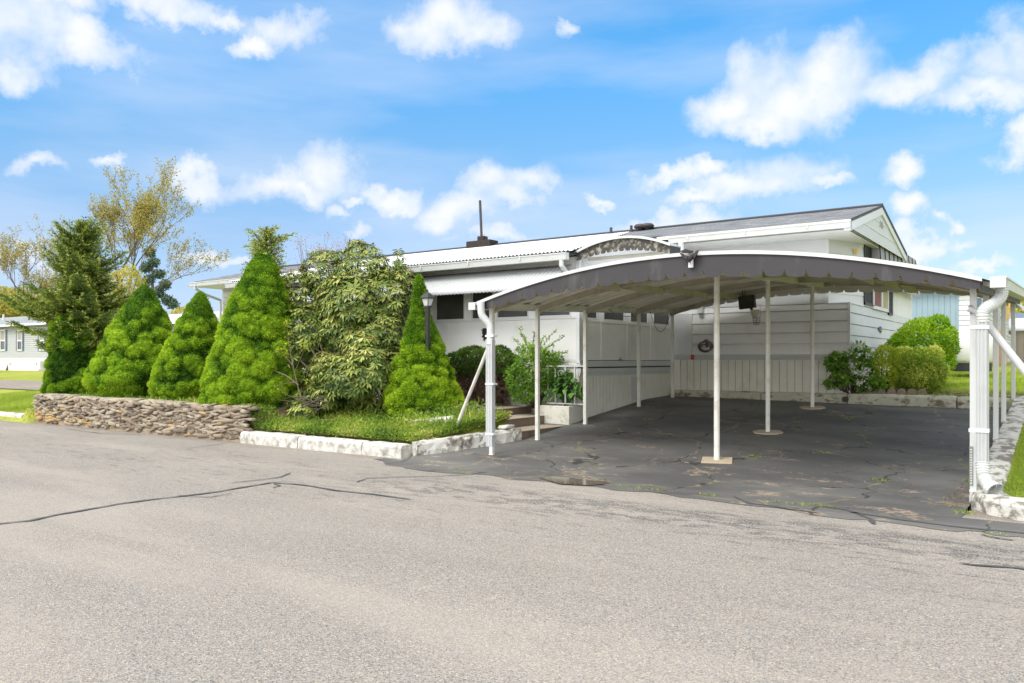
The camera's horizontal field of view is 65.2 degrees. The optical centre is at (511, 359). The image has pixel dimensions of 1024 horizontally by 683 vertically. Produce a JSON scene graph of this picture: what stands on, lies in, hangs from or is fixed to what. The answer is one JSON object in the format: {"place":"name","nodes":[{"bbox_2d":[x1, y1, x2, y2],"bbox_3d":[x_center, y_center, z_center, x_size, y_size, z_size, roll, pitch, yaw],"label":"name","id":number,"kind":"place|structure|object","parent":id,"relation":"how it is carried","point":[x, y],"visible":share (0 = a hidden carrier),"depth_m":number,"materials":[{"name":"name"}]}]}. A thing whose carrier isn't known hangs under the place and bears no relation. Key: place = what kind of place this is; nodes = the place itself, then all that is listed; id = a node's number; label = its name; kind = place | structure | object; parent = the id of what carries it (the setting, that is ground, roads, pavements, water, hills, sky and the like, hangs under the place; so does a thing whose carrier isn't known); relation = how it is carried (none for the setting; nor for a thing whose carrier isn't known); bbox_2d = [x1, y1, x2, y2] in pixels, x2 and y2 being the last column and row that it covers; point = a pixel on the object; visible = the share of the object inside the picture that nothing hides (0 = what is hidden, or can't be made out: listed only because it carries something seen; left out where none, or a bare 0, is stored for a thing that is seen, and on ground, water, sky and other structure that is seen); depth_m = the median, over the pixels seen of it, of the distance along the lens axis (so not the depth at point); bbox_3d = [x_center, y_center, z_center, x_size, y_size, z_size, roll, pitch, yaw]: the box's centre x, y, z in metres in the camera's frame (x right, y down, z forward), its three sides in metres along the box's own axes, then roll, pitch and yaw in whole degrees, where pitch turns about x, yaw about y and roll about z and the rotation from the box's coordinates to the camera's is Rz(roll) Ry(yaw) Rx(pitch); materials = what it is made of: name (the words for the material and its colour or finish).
{"place":"outdoors","nodes":[
{"label":"outdoors","id":0,"kind":"place"},
{"bbox_2d":[0,380,42,389],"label":"side road","id":1,"kind":"structure","parent":0,"point":[20,384],"depth_m":30.39,"materials":[{"name":"concrete"}]},
{"bbox_2d":[0,390,83,412],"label":"grass","id":2,"kind":"structure","parent":0,"point":[15,398],"depth_m":23.41,"materials":[{"name":"green plant"}]},
{"bbox_2d":[169,312,218,330],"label":"distant house","id":3,"kind":"structure","parent":0,"point":[173,317],"depth_m":50.34,"materials":[{"name":"grey"}]},
{"bbox_2d":[0,420,1023,682],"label":"road","id":4,"kind":"structure","parent":0,"point":[138,558],"depth_m":5.33,"materials":[{"name":"grey asphalt"}]},
{"bbox_2d":[971,491,1023,520],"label":"white kerb","id":5,"kind":"structure","parent":4,"relation":"on","point":[1004,505],"depth_m":7.42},
{"bbox_2d":[0,362,1023,510],"bbox_3d":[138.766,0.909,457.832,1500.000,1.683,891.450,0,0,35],"label":"ground","id":6,"kind":"structure","parent":0,"point":[29,416],"depth_m":18.51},
{"bbox_2d":[0,411,24,417],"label":"white kerb","id":7,"kind":"structure","parent":6,"relation":"on","point":[11,414],"depth_m":19.07,"materials":[{"name":"paint"}]},
{"bbox_2d":[0,286,37,317],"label":"golden tree","id":8,"kind":"object","parent":6,"relation":"on","point":[7,311],"visible":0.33,"depth_m":61.05,"materials":[{"name":"yellow plant"}]},
{"bbox_2d":[0,314,48,370],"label":"neighbour house","id":9,"kind":"structure","parent":6,"relation":"on","point":[19,351],"depth_m":45.28,"materials":[{"name":"grey"}]},
{"bbox_2d":[0,330,4,350],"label":"window","id":10,"kind":"structure","parent":9,"relation":"in","point":[2,332],"depth_m":46.47,"materials":[{"name":"white glass"}]},
{"bbox_2d":[17,330,21,350],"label":"window","id":11,"kind":"structure","parent":9,"relation":"in","point":[19,335],"depth_m":45.24,"materials":[{"name":"white glass"}]},
{"bbox_2d":[39,331,43,350],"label":"window","id":12,"kind":"structure","parent":9,"relation":"in","point":[41,331],"depth_m":43.75,"materials":[{"name":"white glass"}]},
{"bbox_2d":[39,360,44,371],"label":"air conditioner","id":13,"kind":"object","parent":6,"relation":"on","point":[41,369],"visible":0.29,"depth_m":41.66,"materials":[{"name":"white metal"}]},
{"bbox_2d":[0,214,103,369],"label":"spring tree","id":14,"kind":"object","parent":6,"relation":"on","point":[15,256],"visible":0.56,"depth_m":46.46,"materials":[{"name":"yellow plant"}]},
{"bbox_2d":[0,214,130,394],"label":"spruce tree","id":15,"kind":"object","parent":6,"relation":"on","point":[73,333],"visible":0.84,"depth_m":19.65,"materials":[{"name":"green plant"}]},
{"bbox_2d":[33,256,102,309],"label":"spring tree","id":16,"kind":"object","parent":6,"relation":"on","point":[63,293],"visible":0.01,"depth_m":53.14,"materials":[{"name":"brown plant"}]},
{"bbox_2d":[103,264,147,309],"bbox_3d":[-18.489,-1.858,38.011,2.168,5.530,2.391,0,0,-29],"label":"golden tree","id":17,"kind":"object","parent":6,"relation":"on","point":[132,274],"visible":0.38,"depth_m":37.67,"materials":[{"name":"yellow plant"}]},
{"bbox_2d":[81,284,172,397],"bbox_3d":[-8.552,-0.385,18.187,2.234,2.701,2.285,0,0,35],"label":"dwarf spruce","id":18,"kind":"object","parent":6,"relation":"on","point":[137,332],"visible":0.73,"depth_m":17.42,"materials":[{"name":"green plant"}]},
{"bbox_2d":[32,393,259,441],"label":"stone wall","id":19,"kind":"structure","parent":6,"relation":"on","point":[223,422],"depth_m":15.79,"materials":[{"name":"grey stone"}]},
{"bbox_2d":[86,156,231,315],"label":"spring tree","id":20,"kind":"object","parent":6,"relation":"on","point":[145,210],"visible":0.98,"depth_m":42.38,"materials":[{"name":"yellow plant"}]},
{"bbox_2d":[138,246,179,309],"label":"pine tree","id":21,"kind":"object","parent":6,"relation":"on","point":[170,302],"visible":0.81,"depth_m":57.82,"materials":[{"name":"green plant"}]},
{"bbox_2d":[170,305,185,313],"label":"golden tree","id":22,"kind":"object","parent":6,"relation":"on","point":[178,310],"visible":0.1,"depth_m":74.09,"materials":[{"name":"yellow plant"}]},
{"bbox_2d":[289,231,351,267],"bbox_3d":[-5.156,-1.409,21.998,1.759,4.618,1.456,0,0,6],"label":"red maple","id":23,"kind":"object","parent":6,"relation":"on","point":[319,247],"visible":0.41,"depth_m":21.82,"materials":[{"name":"green plant"}]},
{"bbox_2d":[240,430,411,458],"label":"white kerb","id":24,"kind":"structure","parent":6,"relation":"on","point":[357,447],"depth_m":12.66,"materials":[{"name":"paint"}]},
{"bbox_2d":[248,400,509,440],"bbox_3d":[-4.899,1.036,16.409,12.200,0.360,3.400,0,0,35],"label":"garden bed","id":25,"kind":"object","parent":6,"relation":"on","point":[281,410],"visible":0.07,"depth_m":14.29,"materials":[{"name":"soil"}]},
{"bbox_2d":[69,391,251,403],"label":"weeds","id":26,"kind":"object","parent":25,"relation":"on","point":[193,399],"visible":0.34,"depth_m":16.53,"materials":[{"name":"green plant"}]},
{"bbox_2d":[146,290,218,399],"bbox_3d":[-6.886,-0.262,17.133,1.744,2.443,1.720,0,0,35],"label":"dwarf spruce","id":27,"kind":"object","parent":25,"relation":"on","point":[177,370],"visible":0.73,"depth_m":16.54,"materials":[{"name":"green plant"}]},
{"bbox_2d":[196,250,304,408],"bbox_3d":[-4.996,-0.426,15.417,2.111,3.372,2.094,0,0,35],"label":"dwarf spruce","id":28,"kind":"object","parent":25,"relation":"on","point":[241,364],"visible":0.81,"depth_m":14.76,"materials":[{"name":"green plant"}]},
{"bbox_2d":[238,224,296,280],"bbox_3d":[-4.845,-1.955,15.598,1.156,1.388,1.133,0,0,35],"label":"spruce sapling","id":29,"kind":"object","parent":28,"relation":"attached to","point":[263,243],"visible":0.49,"depth_m":15.53,"materials":[{"name":"green plant"}]},
{"bbox_2d":[241,401,337,433],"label":"weeds","id":30,"kind":"object","parent":25,"relation":"on","point":[267,408],"visible":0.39,"depth_m":14.39,"materials":[{"name":"green plant"}]},
{"bbox_2d":[268,319,314,398],"bbox_3d":[-4.371,-0.012,14.801,2.242,1.485,0.427,0,0,35],"label":"bare sapling","id":31,"kind":"object","parent":25,"relation":"on","point":[304,342],"visible":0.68,"depth_m":14.49,"materials":[{"name":"brown plant"}]},
{"bbox_2d":[275,396,329,416],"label":"fallen branches","id":32,"kind":"object","parent":25,"relation":"on","point":[311,401],"visible":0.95,"depth_m":14.18,"materials":[{"name":"brown wood"}]},
{"bbox_2d":[281,239,416,419],"bbox_3d":[-3.173,-0.532,15.055,3.905,3.570,2.527,0,0,67],"label":"rhododendron","id":33,"kind":"object","parent":25,"relation":"on","point":[346,360],"visible":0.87,"depth_m":14.56,"materials":[{"name":"green plant"}]},
{"bbox_2d":[250,403,512,442],"bbox_3d":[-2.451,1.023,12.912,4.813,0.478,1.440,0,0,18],"label":"weeds","id":34,"kind":"object","parent":25,"relation":"on","point":[414,436],"visible":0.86,"depth_m":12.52,"materials":[{"name":"green plant"}]},
{"bbox_2d":[381,273,465,421],"bbox_3d":[-1.554,-0.198,13.930,1.516,2.652,1.520,0,0,35],"label":"dwarf spruce","id":35,"kind":"object","parent":25,"relation":"on","point":[421,375],"visible":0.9,"depth_m":13.55,"materials":[{"name":"green plant"}]},
{"bbox_2d":[420,289,434,350],"bbox_3d":[-1.437,-0.126,13.631,0.188,2.151,0.188,0,0,35],"label":"lamp post","id":36,"kind":"object","parent":25,"relation":"on","point":[427,298],"visible":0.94,"depth_m":13.59,"materials":[{"name":"black metal"}]},
{"bbox_2d":[410,415,454,424],"bbox_3d":[-1.263,1.024,12.902,0.770,0.276,0.343,0,0,29],"label":"garden rock","id":37,"kind":"object","parent":25,"relation":"on","point":[448,417],"visible":0.25,"depth_m":12.73,"materials":[{"name":"white stone"}]},
{"bbox_2d":[387,397,507,430],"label":"weeds","id":38,"kind":"object","parent":25,"relation":"on","point":[451,410],"visible":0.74,"depth_m":12.91,"materials":[{"name":"green plant"}]},
{"bbox_2d":[446,344,517,404],"bbox_3d":[-0.537,0.278,15.015,1.612,1.183,0.924,0,0,35],"label":"hedge bush","id":39,"kind":"object","parent":25,"relation":"on","point":[466,368],"visible":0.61,"depth_m":14.79,"materials":[{"name":"green plant"}]},
{"bbox_2d":[468,399,509,404],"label":"edging stones","id":40,"kind":"object","parent":25,"relation":"on","point":[507,402],"visible":0.05,"depth_m":15.05,"materials":[{"name":"brown stone"}]},
{"bbox_2d":[501,326,567,408],"bbox_3d":[0.377,0.126,14.328,1.166,1.515,0.849,0,0,-4],"label":"leafy shrub","id":41,"kind":"object","parent":25,"relation":"on","point":[525,357],"visible":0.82,"depth_m":14.19,"materials":[{"name":"green plant"}]},
{"bbox_2d":[224,231,674,418],"bbox_3d":[-1.199,-0.909,18.966,9.618,4.618,6.459,0,0,35],"label":"enclosed porch","id":42,"kind":"object","parent":6,"relation":"on","point":[456,281],"visible":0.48,"depth_m":15.31,"materials":[{"name":"white metal"}]},
{"bbox_2d":[390,297,411,321],"bbox_3d":[-2.137,-1.200,16.555,1.050,0.840,0.042,0,0,35],"label":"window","id":43,"kind":"structure","parent":42,"relation":"in","point":[409,297],"depth_m":16.62,"materials":[{"name":"black glass"}]},
{"bbox_2d":[435,293,464,320],"bbox_3d":[-1.229,-1.200,15.916,0.770,0.840,0.042,0,0,35],"label":"window","id":44,"kind":"structure","parent":42,"relation":"in","point":[449,307],"depth_m":15.93,"materials":[{"name":"black glass"}]},
{"bbox_2d":[471,291,493,319],"bbox_3d":[-0.567,-1.200,15.450,0.550,0.840,0.042,0,0,35],"label":"window","id":45,"kind":"structure","parent":42,"relation":"in","point":[475,297],"depth_m":15.54,"materials":[{"name":"black glass"}]},
{"bbox_2d":[481,328,486,340],"bbox_3d":[-0.529,-0.489,15.393,0.151,0.246,0.008,0,0,35],"label":"silhouette plaque","id":46,"kind":"object","parent":42,"relation":"attached to","point":[484,331],"visible":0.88,"depth_m":15.39,"materials":[{"name":"black metal"}]},
{"bbox_2d":[496,291,528,318],"bbox_3d":[0.014,-1.200,15.042,0.750,0.840,0.042,0,0,35],"label":"window","id":47,"kind":"structure","parent":42,"relation":"in","point":[501,314],"depth_m":15.07,"materials":[{"name":"grey glass"}]},
{"bbox_2d":[540,269,570,316],"bbox_3d":[0.770,-1.200,14.509,0.720,0.840,0.042,0,0,35],"label":"window","id":48,"kind":"structure","parent":42,"relation":"in","point":[546,313],"depth_m":14.50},
{"bbox_2d":[588,312,598,319],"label":"window","id":49,"kind":"structure","parent":42,"relation":"in","point":[593,315],"depth_m":14.67,"materials":[{"name":"grey glass"}]},
{"bbox_2d":[603,313,625,321],"bbox_3d":[1.947,-1.043,15.293,0.042,0.615,0.892,0,0,35],"label":"window","id":50,"kind":"structure","parent":42,"relation":"in","point":[606,316],"depth_m":15.34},
{"bbox_2d":[575,236,680,260],"bbox_3d":[1.970,-1.901,13.746,1.800,0.402,0.491,0,0,35],"label":"entrance canopy","id":51,"kind":"object","parent":42,"relation":"attached to","point":[616,243],"visible":0.99,"depth_m":13.60,"materials":[{"name":"white metal"}]},
{"bbox_2d":[630,313,648,323],"bbox_3d":[2.566,-1.043,16.173,0.042,0.615,0.850,0,0,35],"label":"window","id":52,"kind":"structure","parent":42,"relation":"in","point":[644,316],"depth_m":16.29,"materials":[{"name":"grey glass"}]},
{"bbox_2d":[653,314,669,325],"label":"window","id":53,"kind":"structure","parent":42,"relation":"in","point":[658,319],"depth_m":17.08,"materials":[{"name":"grey glass"}]},
{"bbox_2d":[412,428,521,456],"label":"white kerb","id":54,"kind":"structure","parent":6,"relation":"on","point":[458,442],"depth_m":12.04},
{"bbox_2d":[498,424,514,428],"bbox_3d":[-0.089,1.051,12.612,0.184,0.063,0.317,0,0,30],"label":"garden rock","id":55,"kind":"object","parent":54,"relation":"on","point":[507,426],"visible":1,"depth_m":12.52,"materials":[{"name":"white stone"}]},
{"bbox_2d":[468,404,564,438],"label":"concrete steps","id":56,"kind":"structure","parent":6,"relation":"on","point":[523,418],"depth_m":13.73,"materials":[{"name":"beige concrete"}]},
{"bbox_2d":[188,203,919,393],"bbox_3d":[0.200,-1.230,23.648,20.316,4.260,8.490,0,0,35],"label":"mobile home","id":57,"kind":"object","parent":6,"relation":"on","point":[843,319],"visible":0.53,"depth_m":16.43,"materials":[{"name":"white metal"}]},
{"bbox_2d":[466,200,497,247],"bbox_3d":[-0.848,-3.784,22.668,0.840,1.467,0.400,0,0,35],"label":"chimney","id":58,"kind":"object","parent":57,"relation":"on","point":[482,241],"visible":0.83,"depth_m":22.55,"materials":[{"name":"metal"}]},
{"bbox_2d":[698,339,713,352],"bbox_3d":[4.105,-0.298,16.987,0.335,0.286,0.170,0,0,35],"label":"garden hose","id":59,"kind":"object","parent":57,"relation":"attached to","point":[706,341],"visible":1,"depth_m":16.97,"materials":[{"name":"black rubber"}]},
{"bbox_2d":[872,290,888,311],"bbox_3d":[8.211,-1.700,17.804,0.034,1.200,1.687,0,0,35],"label":"window","id":60,"kind":"structure","parent":57,"relation":"in","point":[880,299],"depth_m":17.82,"materials":[{"name":"white glass"}]},
{"bbox_2d":[674,390,1010,410],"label":"white kerb","id":61,"kind":"structure","parent":6,"relation":"on","point":[941,401],"depth_m":15.04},
{"bbox_2d":[886,313,961,383],"bbox_3d":[8.584,-0.179,16.685,1.409,1.618,1.315,0,0,-36],"label":"round bush","id":62,"kind":"object","parent":6,"relation":"on","point":[944,337],"visible":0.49,"depth_m":16.39,"materials":[{"name":"green plant"}]},
{"bbox_2d":[854,389,1023,396],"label":"dirt strip","id":63,"kind":"object","parent":6,"relation":"on","point":[949,391],"visible":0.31,"depth_m":15.11,"materials":[{"name":"soil"}]},
{"bbox_2d":[822,340,887,393],"bbox_3d":[6.583,0.135,15.310,1.184,1.077,0.814,0,0,35],"label":"flowering shrub","id":64,"kind":"object","parent":63,"relation":"on","point":[858,374],"visible":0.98,"depth_m":15.26,"materials":[{"name":"green plant"}]},
{"bbox_2d":[868,343,903,392],"bbox_3d":[7.136,0.164,15.347,0.578,1.017,0.770,0,0,60],"label":"yellow shrub","id":65,"kind":"object","parent":63,"relation":"on","point":[882,360],"visible":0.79,"depth_m":15.25,"materials":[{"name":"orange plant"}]},
{"bbox_2d":[857,388,926,394],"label":"edging stones","id":66,"kind":"object","parent":63,"relation":"on","point":[901,391],"visible":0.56,"depth_m":15.09,"materials":[{"name":"stone"}]},
{"bbox_2d":[889,344,950,392],"bbox_3d":[7.878,0.211,15.565,1.165,1.056,1.188,0,0,35],"label":"variegated bush","id":67,"kind":"object","parent":63,"relation":"on","point":[933,374],"visible":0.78,"depth_m":15.27,"materials":[{"name":"green plant"}]},
{"bbox_2d":[905,391,1022,397],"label":"weeds","id":68,"kind":"object","parent":63,"relation":"on","point":[957,393],"visible":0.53,"depth_m":14.63,"materials":[{"name":"green plant"}]},
{"bbox_2d":[912,279,1023,361],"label":"neighbour house","id":69,"kind":"structure","parent":6,"relation":"on","point":[954,308],"depth_m":23.98,"materials":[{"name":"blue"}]},
{"bbox_2d":[999,313,1000,329],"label":"window","id":70,"kind":"structure","parent":69,"relation":"in","point":[999,313],"depth_m":28.80,"materials":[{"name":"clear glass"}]},
{"bbox_2d":[1007,315,1010,336],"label":"window","id":71,"kind":"structure","parent":69,"relation":"in","point":[1008,321],"depth_m":32.71,"materials":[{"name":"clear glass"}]},
{"bbox_2d":[952,328,992,371],"bbox_3d":[11.211,-0.253,19.501,1.020,1.059,1.020,0,0,35],"label":"propane tank","id":72,"kind":"object","parent":6,"relation":"on","point":[963,360],"visible":0.32,"depth_m":19.18,"materials":[{"name":"white metal"}]},
{"bbox_2d":[969,396,1023,510],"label":"white kerb","id":73,"kind":"structure","parent":6,"relation":"on","point":[1001,450],"depth_m":9.93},
{"bbox_2d":[992,303,1010,363],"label":"wooden steps","id":74,"kind":"structure","parent":6,"relation":"on","point":[1008,311],"depth_m":26.47,"materials":[{"name":"brown wood"}]},
{"bbox_2d":[1016,318,1023,361],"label":"shed","id":75,"kind":"structure","parent":6,"relation":"on","point":[1020,338],"depth_m":35.83,"materials":[{"name":"white metal"}]},
{"bbox_2d":[1016,301,1023,312],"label":"shade tree","id":76,"kind":"object","parent":6,"relation":"on","point":[1019,310],"visible":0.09,"depth_m":69.56,"materials":[{"name":"yellow plant"}]},
{"bbox_2d":[1016,313,1023,317],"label":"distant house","id":77,"kind":"structure","parent":6,"relation":"on","point":[1019,315],"depth_m":62.29,"materials":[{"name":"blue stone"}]},
{"bbox_2d":[0,0,1023,313],"label":"sky","id":78,"kind":"structure","parent":0,"point":[387,124],"materials":[{"name":"blue"}]},
{"bbox_2d":[396,395,1007,518],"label":"driveway","id":79,"kind":"structure","parent":0,"point":[918,457],"depth_m":11.04,"materials":[{"name":"grey asphalt"}]},
{"bbox_2d":[540,405,581,424],"bbox_3d":[0.856,1.075,14.144,0.620,0.550,0.440,0,0,35],"label":"brick planter","id":80,"kind":"object","parent":79,"relation":"on","point":[564,415],"visible":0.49,"depth_m":13.94,"materials":[{"name":"paint"}]},
{"bbox_2d":[525,370,582,405],"bbox_3d":[0.773,0.525,14.167,1.248,0.714,0.513,0,0,40],"label":"hosta plant","id":81,"kind":"object","parent":80,"relation":"in","point":[566,378],"visible":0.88,"depth_m":14.01,"materials":[{"name":"green plant"}]},
{"bbox_2d":[546,365,582,404],"bbox_3d":[0.931,0.435,14.018,0.753,0.680,0.040,0,0,35],"label":"railing","id":82,"kind":"object","parent":80,"relation":"on","point":[565,366],"visible":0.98,"depth_m":14.00,"materials":[{"name":"white metal"}]},
{"bbox_2d":[424,415,1018,536],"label":"weeds","id":83,"kind":"object","parent":79,"relation":"on","point":[965,511],"visible":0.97,"depth_m":8.51,"materials":[{"name":"green plant"}]},
{"bbox_2d":[458,250,1023,493],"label":"carport","id":84,"kind":"object","parent":79,"relation":"on","point":[673,284],"visible":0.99,"depth_m":10.55,"materials":[{"name":"white metal"}]},
{"bbox_2d":[679,249,698,267],"bbox_3d":[2.089,-1.203,9.448,0.238,0.217,0.111,0,0,35],"label":"eagle ornament","id":85,"kind":"object","parent":84,"relation":"attached to","point":[691,257],"visible":1,"depth_m":9.44,"materials":[{"name":"black metal"}]},
{"bbox_2d":[738,290,759,324],"bbox_3d":[4.611,-1.121,15.525,0.420,0.908,0.170,0,0,35],"label":"floodlight","id":86,"kind":"object","parent":84,"relation":"attached to","point":[747,302],"visible":0.98,"depth_m":15.48,"materials":[{"name":"black metal"}]},
{"bbox_2d":[901,405,1007,506],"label":"dead leaves","id":87,"kind":"object","parent":79,"relation":"on","point":[951,480],"visible":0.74,"depth_m":8.53,"materials":[{"name":"orange plant"}]},
{"bbox_2d":[889,368,1023,392],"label":"grass","id":88,"kind":"structure","parent":0,"point":[953,381],"depth_m":17.73,"materials":[{"name":"green plant"}]},
{"bbox_2d":[1003,418,1023,497],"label":"grass","id":89,"kind":"structure","parent":0,"point":[1014,473],"depth_m":8.56,"materials":[{"name":"green plant"}]}
]}

